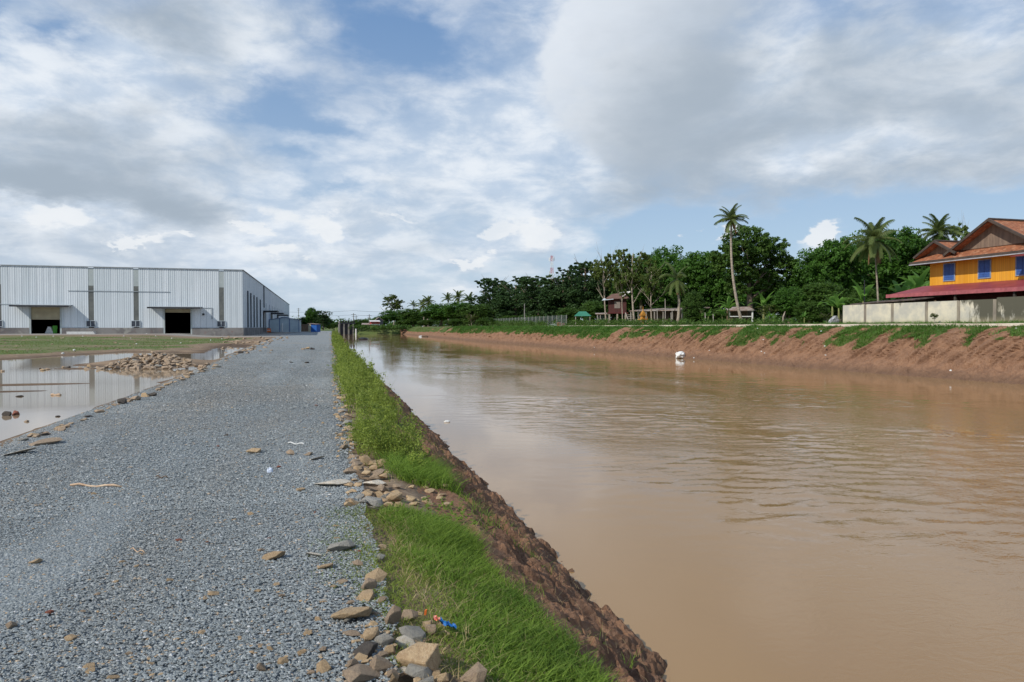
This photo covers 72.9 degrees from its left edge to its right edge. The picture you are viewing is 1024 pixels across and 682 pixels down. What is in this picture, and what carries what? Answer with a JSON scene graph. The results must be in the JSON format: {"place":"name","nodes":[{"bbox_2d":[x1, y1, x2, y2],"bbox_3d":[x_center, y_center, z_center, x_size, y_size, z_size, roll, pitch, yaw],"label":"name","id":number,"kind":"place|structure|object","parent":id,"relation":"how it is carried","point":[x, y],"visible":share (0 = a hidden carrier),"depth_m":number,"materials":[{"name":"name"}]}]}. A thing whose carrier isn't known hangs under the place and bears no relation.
{"place":"outdoors","nodes":[
{"label":"outdoors","id":0,"kind":"place"},
{"bbox_2d":[0,335,247,353],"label":"field grass","id":1,"kind":"structure","parent":0,"point":[44,339],"depth_m":67.00,"materials":[{"name":"plant"}]},
{"bbox_2d":[0,331,397,681],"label":"gravel road","id":2,"kind":"structure","parent":0,"point":[317,339],"depth_m":5.41,"materials":[{"name":"gravel"}]},
{"bbox_2d":[28,437,62,445],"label":"stone","id":3,"kind":"object","parent":2,"relation":"on","point":[46,441],"visible":0.84,"depth_m":9.29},
{"bbox_2d":[262,551,285,560],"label":"stone","id":4,"kind":"object","parent":2,"relation":"on","point":[272,555],"visible":0.86,"depth_m":4.68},
{"bbox_2d":[315,659,331,674],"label":"stone","id":5,"kind":"object","parent":2,"relation":"on","point":[323,666],"visible":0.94,"depth_m":3.16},
{"bbox_2d":[315,479,351,485],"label":"stone","id":6,"kind":"object","parent":2,"relation":"on","point":[336,482],"visible":0.94,"depth_m":6.84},
{"bbox_2d":[327,540,354,551],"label":"stone","id":7,"kind":"object","parent":2,"relation":"on","point":[342,545],"visible":0.91,"depth_m":4.86,"materials":[{"name":"stone"}]},
{"bbox_2d":[329,335,356,458],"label":"rubble chips","id":8,"kind":"object","parent":2,"relation":"on","point":[339,425],"visible":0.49,"depth_m":11.61,"materials":[{"name":"beige stone"}]},
{"bbox_2d":[331,606,372,619],"bbox_3d":[-0.871,1.476,3.760,0.211,0.064,0.203,-5,-18,-6],"label":"stone","id":9,"kind":"object","parent":2,"relation":"on","point":[351,612],"visible":0.97,"depth_m":3.70,"materials":[{"name":"stone"}]},
{"bbox_2d":[354,653,367,660],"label":"stone","id":10,"kind":"object","parent":2,"relation":"on","point":[359,656],"visible":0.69,"depth_m":3.27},
{"bbox_2d":[352,641,377,657],"bbox_3d":[-0.703,1.488,3.326,0.133,0.050,0.104,-17,20,-22],"label":"stone","id":11,"kind":"object","parent":10,"relation":"on","point":[368,648],"visible":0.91,"depth_m":3.32,"materials":[{"name":"stone"}]},
{"bbox_2d":[342,664,382,681],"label":"stone","id":12,"kind":"object","parent":2,"relation":"on","point":[360,673],"visible":0.92,"depth_m":3.07,"materials":[{"name":"stone"}]},
{"bbox_2d":[357,589,373,601],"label":"stone","id":13,"kind":"object","parent":2,"relation":"on","point":[367,595],"visible":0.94,"depth_m":4.00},
{"bbox_2d":[363,626,378,641],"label":"stone","id":14,"kind":"object","parent":2,"relation":"on","point":[371,633],"visible":0.9,"depth_m":3.47,"materials":[{"name":"stone"}]},
{"bbox_2d":[364,568,386,584],"bbox_3d":[-0.844,1.468,4.303,0.136,0.066,0.111,-25,38,-35],"label":"stone","id":15,"kind":"object","parent":2,"relation":"on","point":[378,574],"visible":0.61,"depth_m":4.29,"materials":[{"name":"stone"}]},
{"bbox_2d":[369,654,392,674],"bbox_3d":[-0.607,1.489,3.194,0.102,0.096,0.074,-1,1,-38],"label":"stone","id":16,"kind":"object","parent":2,"relation":"on","point":[378,663],"visible":0.86,"depth_m":3.16,"materials":[{"name":"stone"}]},
{"bbox_2d":[384,605,401,625],"bbox_3d":[-0.630,1.458,3.677,0.082,0.123,0.046,13,7,-35],"label":"stone","id":17,"kind":"object","parent":2,"relation":"on","point":[393,615],"visible":1,"depth_m":3.66,"materials":[{"name":"stone"}]},
{"bbox_2d":[0,327,520,681],"bbox_3d":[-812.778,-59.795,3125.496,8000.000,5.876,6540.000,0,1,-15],"label":"ground","id":18,"kind":"structure","parent":0,"point":[204,346],"depth_m":39.30,"materials":[{"name":"plant"}]},
{"bbox_2d":[0,348,242,440],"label":"puddle water","id":19,"kind":"structure","parent":18,"relation":"on","point":[37,409],"depth_m":20.91,"materials":[{"name":"liquid"}]},
{"bbox_2d":[4,336,272,353],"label":"rubble chips","id":20,"kind":"object","parent":18,"relation":"on","point":[253,346],"visible":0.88,"depth_m":68.69,"materials":[{"name":"brown stone"}]},
{"bbox_2d":[0,264,289,335],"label":"warehouse","id":21,"kind":"structure","parent":18,"relation":"on","point":[37,299],"depth_m":121.11,"materials":[{"name":"metal"}]},
{"bbox_2d":[84,351,209,368],"bbox_3d":[-15.117,0.843,29.987,5.090,0.735,3.133,0,1,-2],"label":"rubble mass","id":22,"kind":"object","parent":18,"relation":"on","point":[158,359],"visible":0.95,"depth_m":29.51,"materials":[{"name":"brown stone"}]},
{"bbox_2d":[27,337,287,437],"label":"rubble chips","id":23,"kind":"object","parent":18,"relation":"on","point":[96,411],"visible":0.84,"depth_m":13.27,"materials":[{"name":"brown stone"}]},
{"bbox_2d":[269,317,300,331],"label":"site cabin","id":24,"kind":"object","parent":18,"relation":"on","point":[283,324],"visible":0.93,"depth_m":190.00,"materials":[{"name":"blue metal"}]},
{"bbox_2d":[304,307,317,322],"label":"tree","id":25,"kind":"object","parent":18,"relation":"on","point":[309,313],"visible":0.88,"depth_m":298.87,"materials":[{"name":"green plant"}]},
{"bbox_2d":[313,310,332,329],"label":"tree","id":26,"kind":"object","parent":18,"relation":"on","point":[324,318],"visible":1,"depth_m":289.34,"materials":[{"name":"green plant"}]},
{"bbox_2d":[362,496,383,506],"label":"stone","id":27,"kind":"object","parent":18,"relation":"on","point":[372,501],"visible":0.88,"depth_m":6.26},
{"bbox_2d":[348,324,412,329],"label":"undergrowth","id":28,"kind":"object","parent":18,"relation":"on","point":[384,327],"visible":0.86,"depth_m":291.15,"materials":[{"name":"green plant"}]},
{"bbox_2d":[331,334,432,476],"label":"bank grass","id":29,"kind":"structure","parent":18,"relation":"on","point":[354,424],"depth_m":9.56,"materials":[{"name":"green plant"}]},
{"bbox_2d":[294,501,486,676],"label":"creeping grass","id":30,"kind":"structure","parent":18,"relation":"on","point":[396,598],"depth_m":4.39,"materials":[{"name":"green plant"}]},
{"bbox_2d":[361,578,376,589],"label":"stone","id":31,"kind":"object","parent":30,"relation":"on","point":[369,583],"visible":0.91,"depth_m":4.14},
{"bbox_2d":[378,310,402,325],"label":"tree","id":32,"kind":"object","parent":18,"relation":"on","point":[391,315],"visible":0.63,"depth_m":407.79,"materials":[{"name":"green plant"}]},
{"bbox_2d":[380,291,404,324],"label":"tree","id":33,"kind":"object","parent":18,"relation":"on","point":[395,304],"visible":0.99,"depth_m":436.44,"materials":[{"name":"green plant"}]},
{"bbox_2d":[386,492,401,502],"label":"stone","id":34,"kind":"object","parent":18,"relation":"on","point":[394,497],"visible":0.93,"depth_m":6.56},
{"bbox_2d":[345,611,449,681],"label":"rubble chips","id":35,"kind":"object","parent":18,"relation":"on","point":[375,623],"visible":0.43,"depth_m":3.46,"materials":[{"name":"beige stone"}]},
{"bbox_2d":[394,635,414,648],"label":"stone","id":36,"kind":"object","parent":18,"relation":"on","point":[403,638],"visible":0.78,"depth_m":3.50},
{"bbox_2d":[401,609,417,621],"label":"stone","id":37,"kind":"object","parent":18,"relation":"on","point":[410,614],"visible":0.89,"depth_m":3.82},
{"bbox_2d":[396,308,426,326],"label":"tree","id":38,"kind":"object","parent":18,"relation":"on","point":[412,316],"visible":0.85,"depth_m":330.07,"materials":[{"name":"green plant"}]},
{"bbox_2d":[399,625,426,642],"bbox_3d":[-0.509,1.529,3.603,0.164,0.073,0.136,21,11,-24],"label":"stone","id":39,"kind":"object","parent":18,"relation":"on","point":[417,633],"visible":0.71,"depth_m":3.57,"materials":[{"name":"stone"}]},
{"bbox_2d":[396,642,440,670],"bbox_3d":[-0.436,1.503,3.319,0.213,0.149,0.195,1,1,26],"label":"stone","id":40,"kind":"object","parent":18,"relation":"on","point":[425,654],"visible":0.8,"depth_m":3.25,"materials":[{"name":"stone"}]},
{"bbox_2d":[405,663,431,678],"bbox_3d":[-0.431,1.534,3.220,0.131,0.069,0.108,-3,14,-4],"label":"stone","id":41,"kind":"object","parent":18,"relation":"on","point":[412,670],"visible":0.76,"depth_m":3.19,"materials":[{"name":"stone"}]},
{"bbox_2d":[418,303,454,326],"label":"tree","id":42,"kind":"object","parent":18,"relation":"on","point":[434,311],"visible":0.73,"depth_m":259.19,"materials":[{"name":"green plant"}]},
{"bbox_2d":[440,301,468,323],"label":"tree","id":43,"kind":"object","parent":18,"relation":"on","point":[451,309],"visible":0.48,"depth_m":232.80,"materials":[{"name":"green plant"}]},
{"bbox_2d":[460,662,487,681],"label":"stone","id":44,"kind":"object","parent":18,"relation":"on","point":[477,672],"visible":0.99,"depth_m":3.23,"materials":[{"name":"stone"}]},
{"bbox_2d":[456,303,498,325],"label":"tree","id":45,"kind":"object","parent":18,"relation":"on","point":[479,311],"visible":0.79,"depth_m":208.11,"materials":[{"name":"green plant"}]},
{"bbox_2d":[465,277,512,318],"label":"tree","id":46,"kind":"object","parent":18,"relation":"on","point":[488,283],"visible":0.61,"depth_m":227.09,"materials":[{"name":"green plant"}]},
{"bbox_2d":[490,276,542,317],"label":"tree","id":47,"kind":"object","parent":18,"relation":"on","point":[501,298],"visible":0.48,"depth_m":203.46,"materials":[{"name":"green plant"}]},
{"bbox_2d":[494,315,566,325],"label":"wire fence","id":48,"kind":"object","parent":18,"relation":"on","point":[539,319],"visible":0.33,"depth_m":151.42,"materials":[{"name":"metal"}]},
{"bbox_2d":[491,319,544,325],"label":"fence creeper","id":49,"kind":"object","parent":48,"relation":"attached to","point":[532,323],"visible":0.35,"depth_m":175.48,"materials":[{"name":"green plant"}]},
{"bbox_2d":[504,272,560,318],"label":"tree","id":50,"kind":"object","parent":18,"relation":"on","point":[531,302],"visible":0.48,"depth_m":184.18,"materials":[{"name":"green plant"}]},
{"bbox_2d":[534,267,589,322],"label":"tree","id":51,"kind":"object","parent":18,"relation":"on","point":[551,297],"visible":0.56,"depth_m":171.03,"materials":[{"name":"green plant"}]},
{"bbox_2d":[555,307,579,322],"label":"bush","id":52,"kind":"object","parent":18,"relation":"on","point":[570,313],"visible":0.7,"depth_m":149.87,"materials":[{"name":"green plant"}]},
{"bbox_2d":[292,312,842,329],"bbox_3d":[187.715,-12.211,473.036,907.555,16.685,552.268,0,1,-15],"label":"wood","id":53,"kind":"object","parent":18,"relation":"on","point":[389,323],"visible":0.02,"depth_m":553.14,"materials":[{"name":"green plant"}]},
{"bbox_2d":[554,254,610,320],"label":"tree","id":54,"kind":"object","parent":18,"relation":"on","point":[594,285],"visible":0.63,"depth_m":161.43,"materials":[{"name":"green plant"}]},
{"bbox_2d":[576,300,607,322],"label":"bush","id":55,"kind":"object","parent":18,"relation":"on","point":[592,308],"visible":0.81,"depth_m":146.33,"materials":[{"name":"green plant"}]},
{"bbox_2d":[589,242,622,323],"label":"tree","id":56,"kind":"object","parent":18,"relation":"on","point":[607,263],"visible":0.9,"depth_m":123.37,"materials":[{"name":"green plant"}]},
{"bbox_2d":[586,274,637,323],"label":"tree","id":57,"kind":"object","parent":18,"relation":"on","point":[613,316],"visible":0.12,"depth_m":164.80,"materials":[{"name":"green plant"}]},
{"bbox_2d":[602,291,629,323],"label":"stilt house","id":58,"kind":"structure","parent":18,"relation":"on","point":[615,305],"depth_m":119.79,"materials":[{"name":"brown wood"}]},
{"bbox_2d":[432,316,801,326],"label":"undergrowth","id":59,"kind":"object","parent":18,"relation":"on","point":[740,321],"visible":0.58,"depth_m":95.10,"materials":[{"name":"green plant"}]},
{"bbox_2d":[612,266,631,318],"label":"tree","id":60,"kind":"object","parent":18,"relation":"on","point":[617,279],"visible":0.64,"depth_m":114.83,"materials":[{"name":"green plant"}]},
{"bbox_2d":[609,253,657,321],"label":"tree","id":61,"kind":"object","parent":18,"relation":"on","point":[639,302],"visible":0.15,"depth_m":151.38,"materials":[{"name":"green plant"}]},
{"bbox_2d":[612,249,656,319],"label":"tree","id":62,"kind":"object","parent":18,"relation":"on","point":[632,277],"visible":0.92,"depth_m":111.76,"materials":[{"name":"green plant"}]},
{"bbox_2d":[639,265,664,319],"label":"tree","id":63,"kind":"object","parent":18,"relation":"on","point":[650,284],"visible":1,"depth_m":104.52,"materials":[{"name":"green plant"}]},
{"bbox_2d":[634,245,686,307],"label":"tree","id":64,"kind":"object","parent":18,"relation":"on","point":[659,256],"visible":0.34,"depth_m":125.76,"materials":[{"name":"green plant"}]},
{"bbox_2d":[630,307,709,323],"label":"long shed","id":65,"kind":"structure","parent":18,"relation":"on","point":[671,312],"depth_m":108.26,"materials":[{"name":"metal"}]},
{"bbox_2d":[658,262,688,320],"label":"coconut palm","id":66,"kind":"object","parent":18,"relation":"on","point":[676,282],"visible":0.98,"depth_m":98.07,"materials":[{"name":"green plant"}]},
{"bbox_2d":[680,289,706,322],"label":"tree","id":67,"kind":"object","parent":18,"relation":"on","point":[691,307],"visible":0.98,"depth_m":92.86,"materials":[{"name":"green plant"}]},
{"bbox_2d":[669,250,726,311],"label":"tree","id":68,"kind":"object","parent":18,"relation":"on","point":[697,271],"visible":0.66,"depth_m":106.42,"materials":[{"name":"green plant"}]},
{"bbox_2d":[704,308,726,321],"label":"bush","id":69,"kind":"object","parent":18,"relation":"on","point":[716,314],"visible":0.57,"depth_m":95.86,"materials":[{"name":"green plant"}]},
{"bbox_2d":[701,267,744,310],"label":"tree","id":70,"kind":"object","parent":18,"relation":"on","point":[711,302],"visible":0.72,"depth_m":105.03,"materials":[{"name":"green plant"}]},
{"bbox_2d":[714,296,743,321],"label":"banana plant","id":71,"kind":"object","parent":18,"relation":"on","point":[728,305],"visible":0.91,"depth_m":85.54,"materials":[{"name":"green plant"}]},
{"bbox_2d":[713,203,748,318],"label":"coconut palm","id":72,"kind":"object","parent":18,"relation":"on","point":[732,216],"visible":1,"depth_m":83.24,"materials":[{"name":"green plant"}]},
{"bbox_2d":[725,307,754,322],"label":"tin shack","id":73,"kind":"structure","parent":18,"relation":"on","point":[733,311],"depth_m":89.64,"materials":[{"name":"white metal"}]},
{"bbox_2d":[706,224,796,321],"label":"tree","id":74,"kind":"object","parent":18,"relation":"on","point":[754,246],"visible":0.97,"depth_m":89.46,"materials":[{"name":"green plant"}]},
{"bbox_2d":[755,305,780,318],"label":"bush","id":75,"kind":"object","parent":18,"relation":"on","point":[765,308],"visible":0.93,"depth_m":78.24,"materials":[{"name":"green plant"}]},
{"bbox_2d":[755,277,800,323],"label":"tree","id":76,"kind":"object","parent":18,"relation":"on","point":[767,303],"visible":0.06,"depth_m":90.76,"materials":[{"name":"green plant"}]},
{"bbox_2d":[770,287,808,322],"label":"bush","id":77,"kind":"object","parent":18,"relation":"on","point":[784,300],"visible":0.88,"depth_m":77.51,"materials":[{"name":"green plant"}]},
{"bbox_2d":[784,248,834,290],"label":"tree","id":78,"kind":"object","parent":18,"relation":"on","point":[804,271],"visible":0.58,"depth_m":88.44,"materials":[{"name":"green plant"}]},
{"bbox_2d":[792,300,830,323],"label":"bush","id":79,"kind":"object","parent":18,"relation":"on","point":[813,310],"visible":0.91,"depth_m":74.02,"materials":[{"name":"green plant"}]},
{"bbox_2d":[796,279,850,323],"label":"tree","id":80,"kind":"object","parent":18,"relation":"on","point":[819,292],"visible":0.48,"depth_m":77.40,"materials":[{"name":"green plant"}]},
{"bbox_2d":[806,236,870,322],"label":"tree","id":81,"kind":"object","parent":18,"relation":"on","point":[845,270],"visible":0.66,"depth_m":88.31,"materials":[{"name":"green plant"}]},
{"bbox_2d":[843,280,879,304],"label":"banana plant","id":82,"kind":"object","parent":18,"relation":"on","point":[860,291],"visible":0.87,"depth_m":67.17,"materials":[{"name":"green plant"}]},
{"bbox_2d":[842,285,887,304],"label":"bush","id":83,"kind":"object","parent":18,"relation":"on","point":[872,293],"visible":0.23,"depth_m":74.69,"materials":[{"name":"green plant"}]},
{"bbox_2d":[842,217,903,300],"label":"coconut palm","id":84,"kind":"object","parent":18,"relation":"on","point":[871,247],"visible":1,"depth_m":71.39,"materials":[{"name":"green plant"}]},
{"bbox_2d":[845,229,908,297],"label":"tree","id":85,"kind":"object","parent":18,"relation":"on","point":[871,274],"visible":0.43,"depth_m":92.90,"materials":[{"name":"green plant"}]},
{"bbox_2d":[880,280,910,299],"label":"banana plant","id":86,"kind":"object","parent":18,"relation":"on","point":[898,288],"visible":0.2,"depth_m":75.69,"materials":[{"name":"green plant"}]},
{"bbox_2d":[850,296,941,304],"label":"sheet roof shed","id":87,"kind":"structure","parent":18,"relation":"on","point":[891,301],"depth_m":59.90,"materials":[{"name":"brown metal"}]},
{"bbox_2d":[878,226,929,292],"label":"tree","id":88,"kind":"object","parent":18,"relation":"on","point":[909,241],"visible":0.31,"depth_m":93.21,"materials":[{"name":"green plant"}]},
{"bbox_2d":[794,319,1023,323],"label":"verge grass","id":89,"kind":"structure","parent":18,"relation":"on","point":[924,322],"depth_m":55.40,"materials":[{"name":"plant"}]},
{"bbox_2d":[890,267,929,288],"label":"banana plant","id":90,"kind":"object","parent":18,"relation":"on","point":[910,281],"visible":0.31,"depth_m":69.62,"materials":[{"name":"green plant"}]},
{"bbox_2d":[900,237,947,289],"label":"tree","id":91,"kind":"object","parent":18,"relation":"on","point":[919,270],"visible":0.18,"depth_m":92.41,"materials":[{"name":"green plant"}]},
{"bbox_2d":[843,296,1023,323],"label":"concrete wall","id":92,"kind":"structure","parent":18,"relation":"on","point":[1005,309],"depth_m":53.90,"materials":[{"name":"concrete"}]},
{"bbox_2d":[915,213,964,241],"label":"coconut palm","id":93,"kind":"object","parent":18,"relation":"on","point":[940,228],"visible":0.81,"depth_m":93.16,"materials":[{"name":"green plant"}]},
{"bbox_2d":[886,218,1023,302],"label":"yellow house","id":94,"kind":"structure","parent":18,"relation":"on","point":[984,260],"depth_m":56.90,"materials":[{"name":"tile"}]},
{"bbox_2d":[943,215,969,239],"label":"tree","id":95,"kind":"object","parent":18,"relation":"on","point":[964,228],"visible":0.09,"depth_m":102.80,"materials":[{"name":"green plant"}]},
{"bbox_2d":[0,0,1023,326],"label":"sky","id":96,"kind":"structure","parent":0,"point":[334,154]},
{"bbox_2d":[366,367,666,681],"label":"canal bank","id":97,"kind":"structure","parent":0,"point":[572,614],"depth_m":6.24,"materials":[{"name":"soil"}]},
{"bbox_2d":[328,330,429,468],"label":"leafy weeds","id":98,"kind":"object","parent":97,"relation":"on","point":[375,392],"visible":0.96,"depth_m":10.06,"materials":[{"name":"green plant"}]},
{"bbox_2d":[344,459,449,506],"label":"rubble chips","id":99,"kind":"object","parent":97,"relation":"on","point":[367,470],"visible":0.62,"depth_m":7.07,"materials":[{"name":"beige stone"}]},
{"bbox_2d":[422,496,478,527],"bbox_3d":[-0.579,1.580,6.437,0.443,0.155,0.936,0,1,-15],"label":"clover","id":100,"kind":"object","parent":97,"relation":"on","point":[451,512],"visible":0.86,"depth_m":6.49,"materials":[{"name":"green plant"}]},
{"bbox_2d":[371,499,627,681],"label":"grass patch","id":101,"kind":"object","parent":97,"relation":"on","point":[433,529],"visible":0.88,"depth_m":4.23,"materials":[{"name":"plant"}]},
{"bbox_2d":[363,392,640,668],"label":"tussock grass","id":102,"kind":"structure","parent":97,"relation":"on","point":[436,473],"depth_m":7.90,"materials":[{"name":"plant"}]},
{"bbox_2d":[367,407,669,681],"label":"dry straw","id":103,"kind":"object","parent":97,"relation":"on","point":[408,577],"visible":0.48,"depth_m":4.29,"materials":[{"name":"plant"}]},
{"bbox_2d":[341,334,1023,681],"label":"canal water","id":104,"kind":"structure","parent":0,"point":[692,520],"depth_m":12.45,"materials":[{"name":"liquid"}]},
{"bbox_2d":[338,319,354,333],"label":"sluice gate","id":105,"kind":"structure","parent":104,"relation":"in","point":[343,327],"depth_m":284.56,"materials":[{"name":"concrete"}]},
{"bbox_2d":[400,326,1023,384],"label":"canal bank","id":106,"kind":"structure","parent":0,"point":[984,356],"depth_m":51.02,"materials":[{"name":"soil"}]},
{"bbox_2d":[444,322,1023,349],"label":"bank grass","id":107,"kind":"structure","parent":106,"relation":"on","point":[608,329],"depth_m":62.23,"materials":[{"name":"plant"}]},
{"bbox_2d":[591,323,1023,326],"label":"dirt road","id":108,"kind":"structure","parent":0,"point":[990,324],"depth_m":52.37,"materials":[{"name":"soil"}]},
{"label":"stone","id":109,"kind":"object","parent":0,"visible":0},
{"bbox_2d":[374,633,393,646],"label":"stone","id":110,"kind":"object","parent":109,"relation":"on","point":[384,639],"visible":0.95,"depth_m":3.41,"materials":[{"name":"stone"}]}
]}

